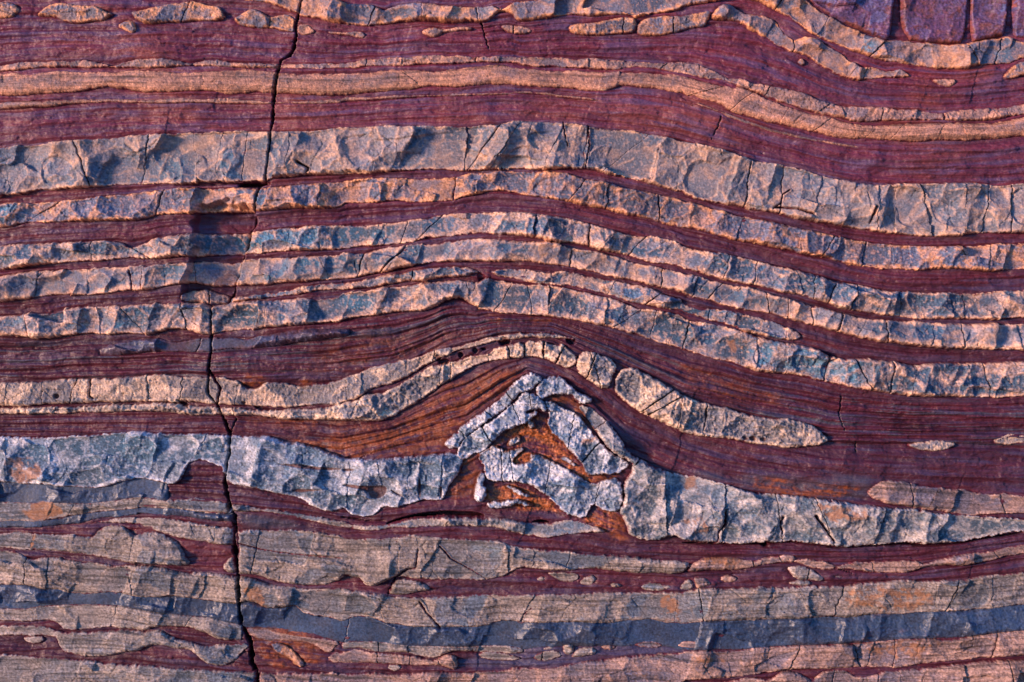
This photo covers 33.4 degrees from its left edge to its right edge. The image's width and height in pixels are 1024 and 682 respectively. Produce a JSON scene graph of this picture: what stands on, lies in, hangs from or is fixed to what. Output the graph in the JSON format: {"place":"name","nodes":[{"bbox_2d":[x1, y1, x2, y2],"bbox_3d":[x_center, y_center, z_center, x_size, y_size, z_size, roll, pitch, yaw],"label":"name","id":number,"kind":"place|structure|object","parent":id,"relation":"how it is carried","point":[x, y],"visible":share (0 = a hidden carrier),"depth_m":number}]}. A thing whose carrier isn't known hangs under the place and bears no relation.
{"place":"outdoors","nodes":[
{"label":"outdoors","id":0,"kind":"place"},
{"bbox_2d":[507,434,520,445],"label":"chert block","id":1,"kind":"structure","parent":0,"point":[515,439],"depth_m":4.90},
{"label":"cliff","id":2,"kind":"structure","parent":0,"visible":0},
{"bbox_2d":[0,653,257,681],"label":"chert layer","id":3,"kind":"object","parent":2,"relation":"on","point":[19,668],"visible":1,"depth_m":4.90},
{"bbox_2d":[0,624,250,665],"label":"chert layer","id":4,"kind":"object","parent":3,"relation":"on","point":[100,643],"visible":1,"depth_m":4.90},
{"bbox_2d":[24,636,44,643],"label":"chert nodule","id":5,"kind":"object","parent":4,"relation":"on","point":[34,639],"visible":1,"depth_m":4.91},
{"bbox_2d":[0,604,244,640],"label":"chert layer","id":6,"kind":"object","parent":4,"relation":"on","point":[74,617],"visible":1,"depth_m":4.91},
{"bbox_2d":[0,620,1023,681],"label":"shale layer","id":7,"kind":"object","parent":2,"relation":"on","point":[261,655],"visible":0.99,"depth_m":4.91},
{"bbox_2d":[724,659,1023,681],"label":"chert layer","id":8,"kind":"object","parent":2,"relation":"on","point":[1006,670],"visible":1,"depth_m":4.90},
{"bbox_2d":[259,631,1023,681],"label":"chert layer","id":9,"kind":"object","parent":8,"relation":"on","point":[684,666],"visible":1,"depth_m":4.90},
{"bbox_2d":[271,642,303,666],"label":"chert nodule","id":10,"kind":"object","parent":9,"relation":"on","point":[290,653],"visible":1,"depth_m":4.91},
{"bbox_2d":[328,649,458,669],"bbox_3d":[-0.341,0.916,4.911,0.384,0.067,0.047,0,0,0],"label":"chert nodule","id":11,"kind":"object","parent":9,"relation":"on","point":[450,661],"visible":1,"depth_m":4.91},
{"bbox_2d":[342,641,523,657],"bbox_3d":[-0.230,0.888,4.914,0.532,0.058,0.046,0,0,0],"label":"chert nodule","id":12,"kind":"object","parent":11,"relation":"on","point":[427,651],"visible":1,"depth_m":4.91},
{"bbox_2d":[388,664,400,670],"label":"chert nodule","id":13,"kind":"object","parent":9,"relation":"on","point":[394,667],"visible":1,"depth_m":4.91},
{"bbox_2d":[479,652,520,660],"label":"chert nodule","id":14,"kind":"object","parent":9,"relation":"on","point":[502,656],"visible":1,"depth_m":4.91},
{"bbox_2d":[534,650,560,660],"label":"chert nodule","id":15,"kind":"object","parent":9,"relation":"on","point":[550,655],"visible":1,"depth_m":4.91},
{"bbox_2d":[563,645,574,654],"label":"chert nodule","id":16,"kind":"object","parent":9,"relation":"on","point":[568,649],"visible":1,"depth_m":4.90},
{"bbox_2d":[572,647,595,656],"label":"chert nodule","id":17,"kind":"object","parent":9,"relation":"on","point":[583,651],"visible":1,"depth_m":4.90},
{"bbox_2d":[678,641,695,647],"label":"chert nodule","id":18,"kind":"object","parent":9,"relation":"on","point":[689,644],"visible":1,"depth_m":4.91},
{"bbox_2d":[0,584,1023,649],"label":"slate layer","id":19,"kind":"object","parent":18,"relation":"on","point":[741,634],"visible":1,"depth_m":4.91},
{"bbox_2d":[0,550,1023,626],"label":"chert layer","id":20,"kind":"object","parent":19,"relation":"on","point":[856,599],"visible":1,"depth_m":4.90},
{"bbox_2d":[0,524,189,565],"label":"chert layer","id":21,"kind":"object","parent":20,"relation":"on","point":[119,542],"visible":1,"depth_m":4.90},
{"bbox_2d":[0,507,235,527],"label":"slate layer","id":22,"kind":"object","parent":21,"relation":"on","point":[229,516],"visible":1,"depth_m":4.91},
{"bbox_2d":[0,497,360,527],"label":"chert layer","id":23,"kind":"object","parent":22,"relation":"on","point":[18,511],"visible":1,"depth_m":4.91},
{"bbox_2d":[0,478,168,502],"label":"slate layer","id":24,"kind":"object","parent":23,"relation":"on","point":[38,493],"visible":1,"depth_m":4.91},
{"bbox_2d":[95,517,236,545],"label":"chert layer","id":25,"kind":"object","parent":21,"relation":"on","point":[213,534],"visible":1,"depth_m":4.90},
{"bbox_2d":[224,556,237,572],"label":"chert nodule","id":26,"kind":"object","parent":20,"relation":"on","point":[229,566],"visible":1,"depth_m":4.91},
{"bbox_2d":[388,577,429,594],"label":"chert nodule","id":27,"kind":"object","parent":20,"relation":"on","point":[401,586],"visible":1,"depth_m":4.90},
{"bbox_2d":[237,528,688,585],"bbox_3d":[-0.139,0.624,4.906,1.304,0.176,0.067,0,0,0],"label":"chert layer","id":28,"kind":"object","parent":20,"relation":"on","point":[298,557],"visible":1,"depth_m":4.90},
{"bbox_2d":[351,514,605,537],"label":"chert layer","id":29,"kind":"object","parent":28,"relation":"on","point":[547,529],"visible":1,"depth_m":4.90},
{"bbox_2d":[486,498,533,508],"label":"chert block","id":30,"kind":"structure","parent":29,"relation":"on","point":[501,503],"depth_m":4.88},
{"bbox_2d":[505,484,530,497],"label":"chert block","id":31,"kind":"structure","parent":30,"relation":"on","point":[517,490],"depth_m":4.89},
{"bbox_2d":[478,445,622,517],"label":"chert slab","id":32,"kind":"structure","parent":29,"relation":"on","point":[566,490],"depth_m":4.89},
{"bbox_2d":[561,456,575,466],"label":"chert block","id":33,"kind":"structure","parent":32,"relation":"on","point":[565,459],"depth_m":4.90},
{"bbox_2d":[545,400,628,475],"bbox_3d":[0.214,0.279,4.907,0.250,0.227,0.061,0,0,0],"label":"chert limb","id":34,"kind":"object","parent":32,"relation":"on","point":[579,439],"visible":0.99,"depth_m":4.89},
{"bbox_2d":[152,387,1023,547],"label":"shale layer","id":35,"kind":"object","parent":29,"relation":"on","point":[207,481],"visible":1,"depth_m":4.91},
{"bbox_2d":[0,431,463,516],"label":"chert layer","id":36,"kind":"object","parent":35,"relation":"on","point":[318,477],"visible":1,"depth_m":4.89},
{"bbox_2d":[457,392,546,458],"bbox_3d":[-0.028,0.242,4.897,0.264,0.208,0.067,0,0,0],"label":"chert limb","id":37,"kind":"object","parent":36,"relation":"on","point":[509,417],"visible":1,"depth_m":4.89},
{"bbox_2d":[444,372,541,448],"bbox_3d":[-0.053,0.200,4.900,0.289,0.231,0.060,0,0,0],"label":"chert limb","id":38,"kind":"object","parent":37,"relation":"on","point":[526,382],"visible":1,"depth_m":4.89},
{"bbox_2d":[473,471,486,501],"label":"chert block","id":39,"kind":"structure","parent":35,"relation":"on","point":[480,492],"depth_m":4.88},
{"bbox_2d":[526,420,535,428],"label":"chert block","id":40,"kind":"structure","parent":35,"relation":"on","point":[531,424],"depth_m":4.89},
{"bbox_2d":[579,404,1023,547],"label":"chert layer","id":41,"kind":"object","parent":35,"relation":"on","point":[658,503],"visible":1,"depth_m":4.88},
{"bbox_2d":[536,375,592,403],"bbox_3d":[0.150,0.140,4.907,0.171,0.088,0.055,0,0,0],"label":"chert limb","id":42,"kind":"object","parent":41,"relation":"on","point":[549,386],"visible":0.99,"depth_m":4.89},
{"bbox_2d":[867,480,1023,514],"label":"chert layer","id":43,"kind":"object","parent":41,"relation":"on","point":[914,495],"visible":1,"depth_m":4.89},
{"bbox_2d":[0,342,1023,517],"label":"shale layer","id":44,"kind":"object","parent":43,"relation":"on","point":[852,472],"visible":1,"depth_m":4.91},
{"bbox_2d":[0,340,576,420],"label":"chert layer","id":45,"kind":"object","parent":44,"relation":"on","point":[404,395],"visible":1,"depth_m":4.90},
{"bbox_2d":[0,332,574,407],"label":"chert layer","id":46,"kind":"object","parent":45,"relation":"on","point":[209,389],"visible":1,"depth_m":4.90},
{"bbox_2d":[0,298,1023,443],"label":"shale layer","id":47,"kind":"object","parent":44,"relation":"on","point":[831,412],"visible":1,"depth_m":4.91},
{"bbox_2d":[100,328,349,354],"bbox_3d":[-0.827,0.003,4.906,0.733,0.090,0.062,0,0,0],"label":"slate layer","id":48,"kind":"object","parent":47,"relation":"on","point":[210,344],"visible":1,"depth_m":4.91},
{"bbox_2d":[0,277,1023,397],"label":"chert layer","id":49,"kind":"object","parent":47,"relation":"on","point":[765,355],"visible":1,"depth_m":4.90},
{"bbox_2d":[181,289,231,304],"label":"chert nodule","id":50,"kind":"object","parent":49,"relation":"on","point":[207,296],"visible":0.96,"depth_m":4.95},
{"bbox_2d":[0,238,1023,350],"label":"chert layer","id":51,"kind":"object","parent":49,"relation":"on","point":[263,271],"visible":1,"depth_m":4.90},
{"bbox_2d":[0,212,1023,320],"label":"chert layer","id":52,"kind":"object","parent":51,"relation":"on","point":[866,299],"visible":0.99,"depth_m":4.90},
{"bbox_2d":[0,170,1023,271],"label":"chert layer","id":53,"kind":"object","parent":52,"relation":"on","point":[576,190],"visible":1,"depth_m":4.90},
{"bbox_2d":[0,120,1023,236],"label":"chert layer","id":54,"kind":"object","parent":53,"relation":"on","point":[698,171],"visible":1,"depth_m":4.90},
{"bbox_2d":[0,84,1023,187],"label":"shale layer","id":55,"kind":"object","parent":54,"relation":"on","point":[676,116],"visible":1,"depth_m":4.91},
{"bbox_2d":[0,91,597,109],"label":"chert layer","id":56,"kind":"object","parent":55,"relation":"on","point":[9,105],"visible":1,"depth_m":4.91},
{"bbox_2d":[0,64,1023,141],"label":"chert layer","id":57,"kind":"object","parent":55,"relation":"on","point":[743,101],"visible":1,"depth_m":4.90},
{"bbox_2d":[0,55,1023,122],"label":"chert layer","id":58,"kind":"object","parent":57,"relation":"on","point":[804,101],"visible":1,"depth_m":4.91},
{"bbox_2d":[0,0,1023,116],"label":"shale layer","id":59,"kind":"object","parent":58,"relation":"on","point":[730,49],"visible":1,"depth_m":4.91},
{"bbox_2d":[0,2,19,18],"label":"chert nodule","id":60,"kind":"object","parent":59,"relation":"on","point":[9,10],"visible":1,"depth_m":4.90},
{"bbox_2d":[38,3,114,23],"bbox_3d":[-1.256,-0.943,4.910,0.229,0.067,0.041,0,0,2],"label":"chert nodule","id":61,"kind":"object","parent":59,"relation":"on","point":[69,13],"visible":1,"depth_m":4.90},
{"bbox_2d":[119,20,136,32],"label":"chert nodule","id":62,"kind":"object","parent":59,"relation":"in","point":[128,26],"visible":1,"depth_m":4.89},
{"bbox_2d":[132,1,225,24],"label":"chert nodule","id":63,"kind":"object","parent":59,"relation":"on","point":[177,12],"visible":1,"depth_m":4.90},
{"bbox_2d":[235,9,298,33],"bbox_3d":[-0.709,-0.922,4.917,0.187,0.076,0.045,0,0,0],"label":"chert nodule","id":64,"kind":"object","parent":59,"relation":"on","point":[252,18],"visible":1,"depth_m":4.91},
{"bbox_2d":[296,24,314,34],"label":"chert nodule","id":65,"kind":"object","parent":59,"relation":"attached to","point":[303,29],"visible":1,"depth_m":4.91},
{"bbox_2d":[328,31,364,37],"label":"chert nodule","id":66,"kind":"object","parent":59,"relation":"on","point":[355,34],"visible":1,"depth_m":4.91},
{"bbox_2d":[422,26,472,37],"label":"chert nodule","id":67,"kind":"object","parent":59,"relation":"on","point":[433,32],"visible":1,"depth_m":4.90},
{"bbox_2d":[501,25,530,34],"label":"chert nodule","id":68,"kind":"object","parent":59,"relation":"on","point":[520,30],"visible":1,"depth_m":4.91},
{"bbox_2d":[568,17,636,35],"bbox_3d":[0.262,-0.906,4.920,0.206,0.062,0.040,0,0,0],"label":"chert nodule","id":69,"kind":"object","parent":59,"relation":"on","point":[615,26],"visible":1,"depth_m":4.91},
{"bbox_2d":[249,0,1023,69],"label":"chert layer","id":70,"kind":"object","parent":59,"relation":"on","point":[807,16],"visible":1,"depth_m":4.90},
{"bbox_2d":[340,0,1023,44],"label":"shale layer","id":71,"kind":"object","parent":70,"relation":"on","point":[897,32],"visible":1,"depth_m":4.92},
{"bbox_2d":[810,0,893,39],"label":"shale block","id":72,"kind":"structure","parent":70,"relation":"on","point":[872,17],"depth_m":4.90},
{"bbox_2d":[899,0,966,43],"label":"shale block","id":73,"kind":"structure","parent":70,"relation":"on","point":[937,21],"depth_m":4.90},
{"bbox_2d":[969,0,1007,41],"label":"shale block","id":74,"kind":"structure","parent":70,"relation":"on","point":[987,19],"depth_m":4.90},
{"bbox_2d":[1010,0,1023,37],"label":"shale block","id":75,"kind":"structure","parent":70,"relation":"on","point":[1017,15],"depth_m":4.89},
{"bbox_2d":[636,11,710,36],"bbox_3d":[0.467,-0.913,4.918,0.222,0.081,0.040,0,0,0],"label":"chert nodule","id":76,"kind":"object","parent":59,"relation":"on","point":[657,26],"visible":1,"depth_m":4.90},
{"bbox_2d":[798,59,804,65],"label":"chert nodule","id":77,"kind":"object","parent":59,"relation":"attached to","point":[801,62],"visible":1,"depth_m":4.91},
{"bbox_2d":[711,4,909,80],"bbox_3d":[0.860,-0.860,4.909,0.583,0.229,0.060,0,0,0],"label":"chert layer","id":78,"kind":"object","parent":59,"relation":"on","point":[819,52],"visible":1,"depth_m":4.91},
{"bbox_2d":[932,79,955,86],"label":"chert nodule","id":79,"kind":"object","parent":59,"relation":"on","point":[947,82],"visible":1,"depth_m":4.91},
{"bbox_2d":[1003,61,1023,79],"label":"chert nodule","id":80,"kind":"object","parent":59,"relation":"on","point":[1015,71],"visible":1,"depth_m":4.90},
{"bbox_2d":[0,60,1023,125],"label":"shale layer","id":81,"kind":"object","parent":57,"relation":"on","point":[369,69],"visible":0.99,"depth_m":4.91},
{"bbox_2d":[689,103,856,146],"bbox_3d":[0.758,-0.619,4.921,0.513,0.141,0.028,0,0,0],"label":"chert layer","id":82,"kind":"object","parent":55,"relation":"on","point":[764,127],"visible":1,"depth_m":4.91},
{"bbox_2d":[0,152,1023,254],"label":"shale layer","id":83,"kind":"object","parent":53,"relation":"on","point":[971,239],"visible":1,"depth_m":4.91},
{"bbox_2d":[0,190,1023,301],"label":"shale layer","id":84,"kind":"object","parent":52,"relation":"on","point":[131,234],"visible":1,"depth_m":4.91},
{"bbox_2d":[0,233,1023,324],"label":"shale layer","id":85,"kind":"object","parent":51,"relation":"on","point":[126,262],"visible":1,"depth_m":4.91},
{"bbox_2d":[0,257,1023,368],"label":"shale layer","id":86,"kind":"object","parent":49,"relation":"on","point":[836,344],"visible":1,"depth_m":4.91},
{"bbox_2d":[230,266,477,302],"bbox_3d":[-0.461,-0.162,4.917,0.731,0.113,0.095,0,0,5],"label":"chert layer","id":87,"kind":"object","parent":86,"relation":"on","point":[424,275],"visible":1,"depth_m":4.90},
{"bbox_2d":[491,268,800,339],"bbox_3d":[0.385,-0.105,4.902,0.900,0.217,0.069,0,0,0],"label":"chert layer","id":88,"kind":"object","parent":49,"relation":"on","point":[641,294],"visible":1,"depth_m":4.90},
{"bbox_2d":[576,351,615,388],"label":"chert block","id":89,"kind":"structure","parent":44,"relation":"on","point":[602,368],"depth_m":4.88},
{"bbox_2d":[614,367,827,447],"bbox_3d":[0.602,0.192,4.907,0.622,0.243,0.065,0,0,0],"label":"chert layer","id":90,"kind":"object","parent":44,"relation":"on","point":[636,389],"visible":1,"depth_m":4.89},
{"bbox_2d":[907,440,954,450],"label":"chert nodule","id":91,"kind":"object","parent":44,"relation":"on","point":[933,445],"visible":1,"depth_m":4.90},
{"bbox_2d":[994,434,1023,444],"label":"chert nodule","id":92,"kind":"object","parent":44,"relation":"on","point":[1009,440],"visible":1,"depth_m":4.91},
{"bbox_2d":[0,547,1023,600],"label":"shale layer","id":93,"kind":"object","parent":20,"relation":"on","point":[521,581],"visible":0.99,"depth_m":4.91},
{"bbox_2d":[687,555,794,571],"bbox_3d":[0.658,0.639,4.905,0.319,0.058,0.046,0,0,0],"label":"chert nodule","id":94,"kind":"object","parent":93,"relation":"on","point":[720,563],"visible":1,"depth_m":4.89},
{"bbox_2d":[548,572,578,581],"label":"chert nodule","id":95,"kind":"object","parent":20,"relation":"on","point":[566,576],"visible":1,"depth_m":4.91},
{"bbox_2d":[580,574,595,584],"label":"chert nodule","id":96,"kind":"object","parent":20,"relation":"on","point":[589,579],"visible":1,"depth_m":4.91},
{"bbox_2d":[611,583,621,587],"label":"chert nodule","id":97,"kind":"object","parent":20,"relation":"on","point":[616,585],"visible":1,"depth_m":4.91},
{"bbox_2d":[641,583,669,590],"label":"chert nodule","id":98,"kind":"object","parent":20,"relation":"on","point":[654,587],"visible":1,"depth_m":4.91},
{"bbox_2d":[680,579,692,589],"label":"chert nodule","id":99,"kind":"object","parent":20,"relation":"on","point":[687,584],"visible":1,"depth_m":4.90},
{"bbox_2d":[693,576,709,588],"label":"chert nodule","id":100,"kind":"object","parent":20,"relation":"on","point":[700,582],"visible":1,"depth_m":4.89},
{"bbox_2d":[721,574,736,581],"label":"chert nodule","id":101,"kind":"object","parent":20,"relation":"on","point":[728,578],"visible":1,"depth_m":4.91},
{"bbox_2d":[789,580,809,585],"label":"chert nodule","id":102,"kind":"object","parent":20,"relation":"on","point":[801,582],"visible":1,"depth_m":4.90},
{"bbox_2d":[788,565,823,580],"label":"chert nodule","id":103,"kind":"object","parent":20,"relation":"on","point":[799,572],"visible":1,"depth_m":4.90},
{"bbox_2d":[794,545,1023,572],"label":"chert layer","id":104,"kind":"object","parent":20,"relation":"on","point":[900,566],"visible":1,"depth_m":4.91},
{"bbox_2d":[0,505,1023,567],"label":"shale layer","id":105,"kind":"object","parent":104,"relation":"on","point":[690,553],"visible":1,"depth_m":4.91},
{"bbox_2d":[81,593,961,652],"bbox_3d":[-0.001,0.782,4.946,3.816,0.238,0.094,0,0,0],"label":"shale layer","id":106,"kind":"object","parent":19,"relation":"on","point":[313,635],"visible":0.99,"depth_m":4.91},
{"bbox_2d":[247,627,338,651],"bbox_3d":[-0.631,0.859,4.921,0.271,0.083,0.031,0,0,0],"label":"chert nodule","id":107,"kind":"object","parent":106,"relation":"on","point":[323,644],"visible":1,"depth_m":4.91},
{"bbox_2d":[601,645,615,649],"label":"chert nodule","id":108,"kind":"object","parent":19,"relation":"on","point":[608,647],"visible":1,"depth_m":4.91},
{"bbox_2d":[635,641,661,647],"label":"chert nodule","id":109,"kind":"object","parent":19,"relation":"on","point":[651,644],"visible":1,"depth_m":4.91}
]}

